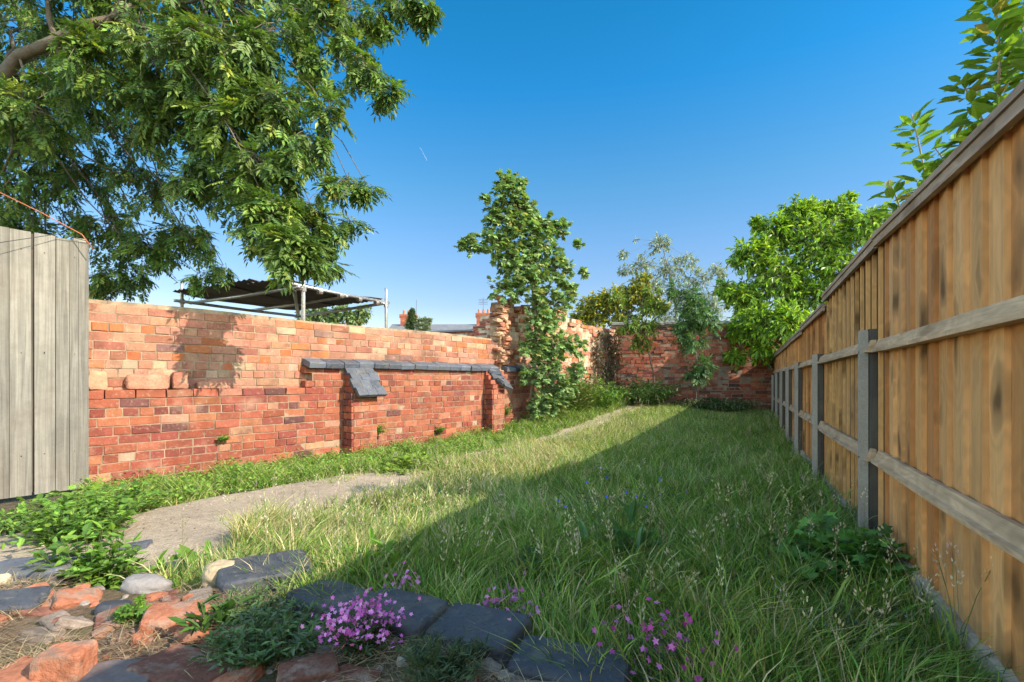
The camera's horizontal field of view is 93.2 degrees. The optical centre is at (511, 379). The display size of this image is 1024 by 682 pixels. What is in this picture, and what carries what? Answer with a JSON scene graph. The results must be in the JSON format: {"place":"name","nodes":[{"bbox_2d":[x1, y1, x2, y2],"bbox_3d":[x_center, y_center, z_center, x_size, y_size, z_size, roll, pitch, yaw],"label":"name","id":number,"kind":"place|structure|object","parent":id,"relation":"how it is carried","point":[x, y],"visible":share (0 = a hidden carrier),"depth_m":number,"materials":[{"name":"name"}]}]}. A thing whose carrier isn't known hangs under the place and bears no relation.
{"place":"outdoors","nodes":[
{"label":"outdoors","id":0,"kind":"place"},
{"bbox_2d":[0,404,649,588],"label":"path","id":1,"kind":"structure","parent":0,"point":[170,537],"depth_m":3.31,"materials":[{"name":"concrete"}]},
{"bbox_2d":[0,492,150,549],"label":"nettle","id":2,"kind":"object","parent":1,"relation":"on","point":[41,528],"visible":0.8,"depth_m":2.74,"materials":[{"name":"green plant"}]},
{"bbox_2d":[127,539,212,579],"bbox_3d":[-1.615,0.864,2.297,0.338,0.195,0.349,0,0,44],"label":"thistle","id":3,"kind":"object","parent":1,"relation":"on","point":[187,551],"visible":0.34,"depth_m":2.28,"materials":[{"name":"green plant"}]},
{"bbox_2d":[0,404,643,576],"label":"weeds","id":4,"kind":"object","parent":1,"relation":"on","point":[360,471],"visible":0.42,"depth_m":4.68,"materials":[{"name":"green plant"}]},
{"bbox_2d":[0,394,1013,681],"bbox_3d":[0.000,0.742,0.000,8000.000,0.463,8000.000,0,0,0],"label":"ground","id":5,"kind":"structure","parent":0,"point":[22,622],"depth_m":1.56,"materials":[{"name":"soil"}]},
{"bbox_2d":[0,573,12,584],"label":"stone","id":6,"kind":"object","parent":5,"relation":"on","point":[4,576],"visible":0.67,"depth_m":1.98,"materials":[{"name":"beige stone"}]},
{"bbox_2d":[0,657,39,681],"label":"brick","id":7,"kind":"object","parent":5,"relation":"on","point":[17,672],"visible":0.47,"depth_m":1.29,"materials":[{"name":"brick"}]},
{"bbox_2d":[0,586,52,614],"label":"edging block","id":8,"kind":"object","parent":5,"relation":"on","point":[25,598],"depth_m":1.73,"materials":[{"name":"grey stone"}]},
{"bbox_2d":[0,503,64,534],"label":"bramble seedlings","id":9,"kind":"object","parent":5,"relation":"on","point":[9,529],"visible":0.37,"depth_m":3.04,"materials":[{"name":"green plant"}]},
{"bbox_2d":[10,598,58,615],"bbox_3d":[-1.667,0.835,1.740,0.197,0.076,0.114,0,0,-8],"label":"brick","id":10,"kind":"object","parent":5,"relation":"on","point":[42,611],"visible":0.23,"depth_m":1.69,"materials":[{"name":"brick"}]},
{"bbox_2d":[0,553,85,587],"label":"edging block","id":11,"kind":"object","parent":5,"relation":"on","point":[15,565],"depth_m":2.05,"materials":[{"name":"grey stone"}]},
{"bbox_2d":[29,639,97,681],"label":"brick","id":12,"kind":"object","parent":5,"relation":"on","point":[75,661],"visible":0.91,"depth_m":1.28,"materials":[{"name":"brick"}]},
{"bbox_2d":[54,635,77,641],"bbox_3d":[-1.398,0.843,1.615,0.207,0.055,0.115,0,0,-34],"label":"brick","id":13,"kind":"object","parent":5,"relation":"on","point":[61,638],"visible":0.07,"depth_m":1.54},
{"bbox_2d":[24,521,148,589],"bbox_3d":[-1.868,0.811,2.153,0.421,0.333,0.470,0,0,-26],"label":"dead nettle","id":14,"kind":"object","parent":5,"relation":"on","point":[96,563],"visible":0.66,"depth_m":2.13,"materials":[{"name":"green plant"}]},
{"bbox_2d":[16,478,171,525],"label":"bramble seedlings","id":15,"kind":"object","parent":5,"relation":"on","point":[134,492],"visible":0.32,"depth_m":3.23,"materials":[{"name":"green plant"}]},
{"bbox_2d":[94,600,132,614],"bbox_3d":[-1.424,0.824,1.730,0.112,0.076,0.101,0,0,-33],"label":"stone","id":16,"kind":"object","parent":5,"relation":"on","point":[103,606],"visible":0.46,"depth_m":1.71,"materials":[{"name":"grey stone"}]},
{"bbox_2d":[77,659,154,681],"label":"stone","id":17,"kind":"object","parent":5,"relation":"on","point":[111,671],"visible":0.62,"depth_m":1.31,"materials":[{"name":"grey stone"}]},
{"bbox_2d":[107,593,151,626],"bbox_3d":[-1.281,0.773,1.627,0.121,0.108,0.115,0,0,-27],"label":"bindweed","id":18,"kind":"object","parent":5,"relation":"on","point":[125,611],"visible":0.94,"depth_m":1.61,"materials":[{"name":"green plant"}]},
{"bbox_2d":[118,539,152,549],"bbox_3d":[-2.081,0.925,2.659,0.166,0.069,0.106,0,0,-16],"label":"stone","id":19,"kind":"object","parent":5,"relation":"on","point":[146,544],"visible":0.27,"depth_m":2.64,"materials":[{"name":"grey stone"}]},
{"bbox_2d":[120,573,172,593],"bbox_3d":[-1.452,0.825,1.922,0.186,0.095,0.126,0,0,0],"label":"stone","id":20,"kind":"object","parent":5,"relation":"on","point":[147,583],"visible":0.73,"depth_m":1.89,"materials":[{"name":"white stone"}]},
{"bbox_2d":[136,599,213,635],"bbox_3d":[-1.122,0.816,1.621,0.200,0.113,0.138,0,0,-20],"label":"brick","id":21,"kind":"object","parent":5,"relation":"on","point":[155,616],"visible":0.53,"depth_m":1.59,"materials":[{"name":"brick"}]},
{"bbox_2d":[126,645,231,681],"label":"brick","id":22,"kind":"object","parent":5,"relation":"on","point":[166,665],"visible":0.67,"depth_m":1.34,"materials":[{"name":"red brick"}]},
{"bbox_2d":[168,589,255,632],"bbox_3d":[-0.955,0.755,1.548,0.253,0.144,0.184,0,0,-27],"label":"dandelion","id":23,"kind":"object","parent":5,"relation":"on","point":[220,613],"visible":0.77,"depth_m":1.56,"materials":[{"name":"green plant"}]},
{"bbox_2d":[202,559,234,588],"bbox_3d":[-1.194,0.799,1.991,0.137,0.104,0.120,0,0,-27],"label":"stone","id":24,"kind":"object","parent":5,"relation":"on","point":[209,575],"visible":0.42,"depth_m":1.94,"materials":[{"name":"beige stone"}]},
{"bbox_2d":[0,0,446,303],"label":"ash tree","id":25,"kind":"object","parent":5,"relation":"on","point":[187,43],"visible":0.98,"depth_m":4.95,"materials":[{"name":"green plant"}]},
{"bbox_2d":[208,577,297,624],"bbox_3d":[-0.884,0.765,1.678,0.311,0.119,0.289,0,0,0],"label":"yarrow","id":26,"kind":"object","parent":5,"relation":"on","point":[252,602],"visible":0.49,"depth_m":1.67,"materials":[{"name":"green plant"}]},
{"bbox_2d":[0,564,523,681],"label":"gravel","id":27,"kind":"structure","parent":5,"relation":"on","point":[83,594],"depth_m":1.55,"materials":[{"name":"stone"}]},
{"bbox_2d":[186,596,338,673],"bbox_3d":[-0.732,0.770,1.455,0.397,0.165,0.398,0,0,25],"label":"yarrow","id":28,"kind":"object","parent":5,"relation":"on","point":[270,630],"visible":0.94,"depth_m":1.42,"materials":[{"name":"green plant"}]},
{"bbox_2d":[214,550,313,601],"bbox_3d":[-1.032,0.830,2.022,0.356,0.156,0.238,0,0,-36],"label":"edging block","id":29,"kind":"object","parent":5,"relation":"on","point":[226,578],"depth_m":1.96,"materials":[{"name":"grey stone"}]},
{"bbox_2d":[0,555,561,681],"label":"dead stems","id":30,"kind":"object","parent":5,"relation":"on","point":[49,579],"visible":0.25,"depth_m":1.47,"materials":[{"name":"brown plant"}]},
{"bbox_2d":[172,278,389,327],"bbox_3d":[-3.797,-0.375,8.404,2.914,2.650,2.492,0,0,30],"label":"scaffold canopy","id":31,"kind":"object","parent":5,"relation":"on","point":[249,291],"visible":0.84,"depth_m":8.09,"materials":[{"name":"grey metal"}]},
{"bbox_2d":[276,652,339,681],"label":"brick","id":32,"kind":"object","parent":5,"relation":"on","point":[319,667],"visible":0.92,"depth_m":1.31,"materials":[{"name":"red brick"}]},
{"bbox_2d":[285,578,374,631],"bbox_3d":[-0.643,0.830,1.742,0.315,0.139,0.206,0,0,29],"label":"edging block","id":33,"kind":"object","parent":5,"relation":"on","point":[338,594],"depth_m":1.71,"materials":[{"name":"grey stone"}]},
{"bbox_2d":[293,303,373,325],"bbox_3d":[-8.074,-1.344,21.987,3.625,4.589,1.186,0,0,0],"label":"tree","id":34,"kind":"object","parent":5,"relation":"on","point":[350,317],"visible":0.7,"depth_m":21.84,"materials":[{"name":"green plant"}]},
{"bbox_2d":[71,386,632,515],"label":"weeds","id":35,"kind":"object","parent":5,"relation":"on","point":[191,485],"visible":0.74,"depth_m":4.89,"materials":[{"name":"green plant"}]},
{"bbox_2d":[89,295,617,484],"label":"brick wall","id":36,"kind":"structure","parent":5,"relation":"on","point":[154,369],"depth_m":5.36,"materials":[{"name":"red brick"}]},
{"bbox_2d":[0,226,88,498],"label":"timber gate","id":37,"kind":"structure","parent":36,"relation":"attached to","point":[44,363],"depth_m":3.85,"materials":[{"name":"grey wood"}]},
{"bbox_2d":[0,192,92,248],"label":"cord","id":38,"kind":"object","parent":37,"relation":"attached to","point":[49,217],"visible":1,"depth_m":3.90,"materials":[{"name":"plastic"}]},
{"bbox_2d":[0,233,97,243],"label":"wire","id":39,"kind":"object","parent":37,"relation":"hanging from","point":[46,235],"visible":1,"depth_m":3.81,"materials":[{"name":"plastic"}]},
{"bbox_2d":[216,434,229,441],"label":"wall weed","id":40,"kind":"object","parent":36,"relation":"attached to","point":[222,439],"depth_m":4.85,"materials":[{"name":"green plant"}]},
{"bbox_2d":[377,424,387,433],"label":"wall weed","id":41,"kind":"object","parent":36,"relation":"attached to","point":[380,430],"depth_m":6.24,"materials":[{"name":"green plant"}]},
{"bbox_2d":[435,426,444,432],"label":"wall weed","id":42,"kind":"object","parent":36,"relation":"attached to","point":[441,429],"depth_m":7.05,"materials":[{"name":"green plant"}]},
{"bbox_2d":[504,404,514,414],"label":"wall weed","id":43,"kind":"object","parent":36,"relation":"attached to","point":[506,410],"depth_m":8.15,"materials":[{"name":"green plant"}]},
{"bbox_2d":[592,330,624,397],"bbox_3d":[2.233,-0.249,10.975,0.269,1.704,1.508,0,0,41],"label":"ivy","id":44,"kind":"object","parent":36,"relation":"attached to","point":[598,363],"visible":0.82,"depth_m":10.86,"materials":[{"name":"green plant"}]},
{"bbox_2d":[326,664,381,681],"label":"brick","id":45,"kind":"object","parent":5,"relation":"on","point":[357,675],"visible":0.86,"depth_m":1.31,"materials":[{"name":"brown brick"}]},
{"bbox_2d":[300,587,420,658],"bbox_3d":[-0.447,0.737,1.453,0.296,0.165,0.304,0,0,24],"label":"phlox","id":46,"kind":"object","parent":5,"relation":"on","point":[358,636],"visible":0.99,"depth_m":1.43,"materials":[{"name":"purple plant"}]},
{"bbox_2d":[325,526,421,589],"bbox_3d":[-0.576,0.809,2.111,0.397,0.285,0.445,0,0,-40],"label":"plantain","id":47,"kind":"object","parent":5,"relation":"on","point":[389,544],"visible":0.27,"depth_m":2.12,"materials":[{"name":"green plant"}]},
{"bbox_2d":[352,588,448,648],"bbox_3d":[-0.388,0.830,1.655,0.314,0.139,0.214,0,0,28],"label":"edging block","id":48,"kind":"object","parent":5,"relation":"on","point":[418,621],"depth_m":1.61,"materials":[{"name":"grey stone"}]},
{"bbox_2d":[383,561,419,592],"bbox_3d":[-0.423,0.830,1.877,0.150,0.244,0.152,0,0,0],"label":"phlox","id":49,"kind":"object","parent":5,"relation":"on","point":[409,577],"visible":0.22,"depth_m":1.87,"materials":[{"name":"purple plant"}]},
{"bbox_2d":[363,453,457,473],"bbox_3d":[-1.076,0.892,5.103,0.959,0.185,1.003,0,0,-29],"label":"creeping buttercup","id":50,"kind":"object","parent":5,"relation":"on","point":[392,466],"visible":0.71,"depth_m":4.97,"materials":[{"name":"green plant"}]},
{"bbox_2d":[404,307,417,329],"bbox_3d":[-7.076,-2.082,34.011,1.162,6.063,0.956,0,0,0],"label":"conifer","id":51,"kind":"object","parent":5,"relation":"on","point":[410,321],"visible":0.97,"depth_m":33.83,"materials":[{"name":"green plant"}]},
{"bbox_2d":[380,483,443,508],"bbox_3d":[-0.733,0.861,3.549,0.501,0.211,0.476,0,0,-13],"label":"dandelion","id":52,"kind":"object","parent":5,"relation":"on","point":[399,496],"visible":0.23,"depth_m":3.52,"materials":[{"name":"green plant"}]},
{"bbox_2d":[414,316,432,330],"bbox_3d":[-5.492,-1.516,30.004,1.318,4.933,0.673,0,0,0],"label":"bush","id":53,"kind":"object","parent":5,"relation":"on","point":[424,323],"visible":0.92,"depth_m":29.87,"materials":[{"name":"green plant"}]},
{"bbox_2d":[389,297,489,330],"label":"terraced house","id":54,"kind":"structure","parent":5,"relation":"on","point":[403,316],"depth_m":41.50,"materials":[{"name":"brick"}]},
{"bbox_2d":[388,623,494,681],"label":"lavender","id":55,"kind":"object","parent":5,"relation":"on","point":[429,670],"visible":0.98,"depth_m":1.31,"materials":[{"name":"green plant"}]},
{"bbox_2d":[429,316,489,337],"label":"outbuilding","id":56,"kind":"structure","parent":5,"relation":"on","point":[482,330],"depth_m":16.70,"materials":[{"name":"brick"}]},
{"bbox_2d":[423,603,532,669],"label":"edging block","id":57,"kind":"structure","parent":5,"relation":"on","point":[452,620],"depth_m":1.51,"materials":[{"name":"grey stone"}]},
{"bbox_2d":[476,571,543,635],"bbox_3d":[-0.043,0.822,1.669,0.318,0.266,0.320,0,0,0],"label":"phlox","id":58,"kind":"object","parent":5,"relation":"on","point":[513,599],"visible":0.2,"depth_m":1.67,"materials":[{"name":"purple plant"}]},
{"bbox_2d":[454,168,589,422],"bbox_3d":[0.198,-1.351,8.222,2.414,4.403,0.768,0,0,-8],"label":"sycamore sapling","id":59,"kind":"object","parent":5,"relation":"on","point":[530,261],"visible":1,"depth_m":8.17,"materials":[{"name":"green plant"}]},
{"bbox_2d":[495,539,578,598],"bbox_3d":[0.100,0.817,2.025,0.350,0.316,0.323,0,0,-22],"label":"dock","id":60,"kind":"object","parent":5,"relation":"on","point":[523,557],"visible":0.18,"depth_m":2.03,"materials":[{"name":"green plant"}]},
{"bbox_2d":[223,395,854,545],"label":"seed heads","id":61,"kind":"object","parent":5,"relation":"on","point":[812,473],"visible":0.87,"depth_m":3.56,"materials":[{"name":"green plant"}]},
{"bbox_2d":[521,680,558,681],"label":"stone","id":62,"kind":"object","parent":5,"relation":"on","point":[537,681],"visible":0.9,"depth_m":1.28,"materials":[{"name":"grey stone"}]},
{"bbox_2d":[507,635,630,681],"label":"edging block","id":63,"kind":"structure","parent":5,"relation":"on","point":[528,665],"depth_m":1.34,"materials":[{"name":"grey stone"}]},
{"bbox_2d":[543,364,605,414],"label":"undergrowth","id":64,"kind":"object","parent":5,"relation":"on","point":[583,400],"visible":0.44,"depth_m":9.03,"materials":[{"name":"green plant"}]},
{"bbox_2d":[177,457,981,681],"bbox_3d":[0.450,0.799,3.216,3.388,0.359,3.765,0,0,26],"label":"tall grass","id":65,"kind":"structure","parent":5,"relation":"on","point":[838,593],"depth_m":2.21,"materials":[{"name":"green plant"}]},
{"bbox_2d":[178,466,992,681],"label":"seed heads","id":66,"kind":"object","parent":5,"relation":"on","point":[721,582],"visible":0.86,"depth_m":1.79,"materials":[{"name":"plant"}]},
{"bbox_2d":[574,377,632,410],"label":"undergrowth","id":67,"kind":"object","parent":5,"relation":"on","point":[605,394],"visible":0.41,"depth_m":9.63,"materials":[{"name":"green plant"}]},
{"bbox_2d":[552,466,686,522],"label":"grass","id":68,"kind":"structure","parent":5,"relation":"on","point":[606,497],"depth_m":3.02,"materials":[{"name":"green plant"}]},
{"bbox_2d":[569,269,672,328],"bbox_3d":[3.148,-1.123,14.023,3.076,4.162,1.218,0,0,0],"label":"shrub","id":69,"kind":"object","parent":5,"relation":"on","point":[589,314],"visible":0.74,"depth_m":13.82,"materials":[{"name":"green plant"}]},
{"bbox_2d":[577,499,673,568],"bbox_3d":[0.561,0.744,2.349,0.417,0.420,0.461,0,0,-19],"label":"comfrey","id":70,"kind":"object","parent":5,"relation":"on","point":[630,510],"visible":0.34,"depth_m":2.31,"materials":[{"name":"green plant"}]},
{"bbox_2d":[609,283,668,397],"bbox_3d":[2.759,-0.739,10.601,1.314,2.709,0.787,0,0,0],"label":"sapling","id":71,"kind":"object","parent":5,"relation":"on","point":[652,307],"visible":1,"depth_m":10.53,"materials":[{"name":"green plant"}]},
{"bbox_2d":[607,376,690,405],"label":"undergrowth","id":72,"kind":"object","parent":5,"relation":"on","point":[644,394],"visible":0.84,"depth_m":10.28,"materials":[{"name":"green plant"}]},
{"bbox_2d":[616,232,730,321],"bbox_3d":[6.084,-2.307,17.981,4.523,6.518,1.581,0,0,0],"label":"willow tree","id":73,"kind":"object","parent":5,"relation":"on","point":[718,269],"visible":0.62,"depth_m":17.91,"materials":[{"name":"green plant"}]},
{"bbox_2d":[664,277,725,408],"bbox_3d":[3.874,-0.777,10.323,1.339,2.908,0.983,0,0,0],"label":"sapling","id":74,"kind":"object","parent":5,"relation":"on","point":[689,324],"visible":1,"depth_m":10.21,"materials":[{"name":"green plant"}]},
{"bbox_2d":[611,320,789,410],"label":"brick wall","id":75,"kind":"structure","parent":5,"relation":"on","point":[749,382],"depth_m":11.15,"materials":[{"name":"brick"}]},
{"bbox_2d":[667,396,764,411],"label":"undergrowth","id":76,"kind":"object","parent":5,"relation":"on","point":[715,405],"visible":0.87,"depth_m":10.12,"materials":[{"name":"green plant"}]},
{"bbox_2d":[711,190,891,370],"bbox_3d":[6.867,-1.978,11.169,4.413,5.470,3.016,0,0,0],"label":"elder tree","id":77,"kind":"object","parent":5,"relation":"on","point":[760,328],"visible":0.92,"depth_m":11.49,"materials":[{"name":"green plant"}]},
{"bbox_2d":[762,511,919,596],"bbox_3d":[1.453,0.788,2.142,0.683,0.370,0.587,0,0,0],"label":"cranesbill","id":78,"kind":"object","parent":5,"relation":"on","point":[850,543],"visible":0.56,"depth_m":2.07,"materials":[{"name":"green plant"}]},
{"bbox_2d":[792,596,967,675],"bbox_3d":[1.188,0.842,1.654,0.444,0.248,0.532,0,0,0],"label":"cranesbill","id":79,"kind":"object","parent":5,"relation":"on","point":[896,610],"visible":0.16,"depth_m":1.61,"materials":[{"name":"green plant"}]},
{"bbox_2d":[771,79,1023,681],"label":"wooden fence","id":80,"kind":"object","parent":5,"relation":"on","point":[897,384],"visible":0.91,"depth_m":1.66,"materials":[{"name":"wood"}]},
{"bbox_2d":[863,0,1023,218],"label":"cherry tree","id":81,"kind":"object","parent":5,"relation":"on","point":[1007,26],"visible":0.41,"depth_m":2.39,"materials":[{"name":"green plant"}]},
{"bbox_2d":[0,0,1023,328],"label":"sky","id":82,"kind":"structure","parent":0,"point":[687,121],"materials":[{"name":"blue"}]},
{"bbox_2d":[103,488,1022,681],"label":"grass","id":83,"kind":"structure","parent":0,"point":[765,654],"depth_m":1.85,"materials":[{"name":"green plant"}]},
{"bbox_2d":[592,586,738,681],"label":"phlox","id":84,"kind":"object","parent":83,"relation":"on","point":[672,645],"visible":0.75,"depth_m":1.37,"materials":[{"name":"purple plant"}]},
{"bbox_2d":[230,401,898,681],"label":"grass","id":85,"kind":"structure","parent":0,"point":[782,456],"depth_m":4.43,"materials":[{"name":"green plant"}]}
]}

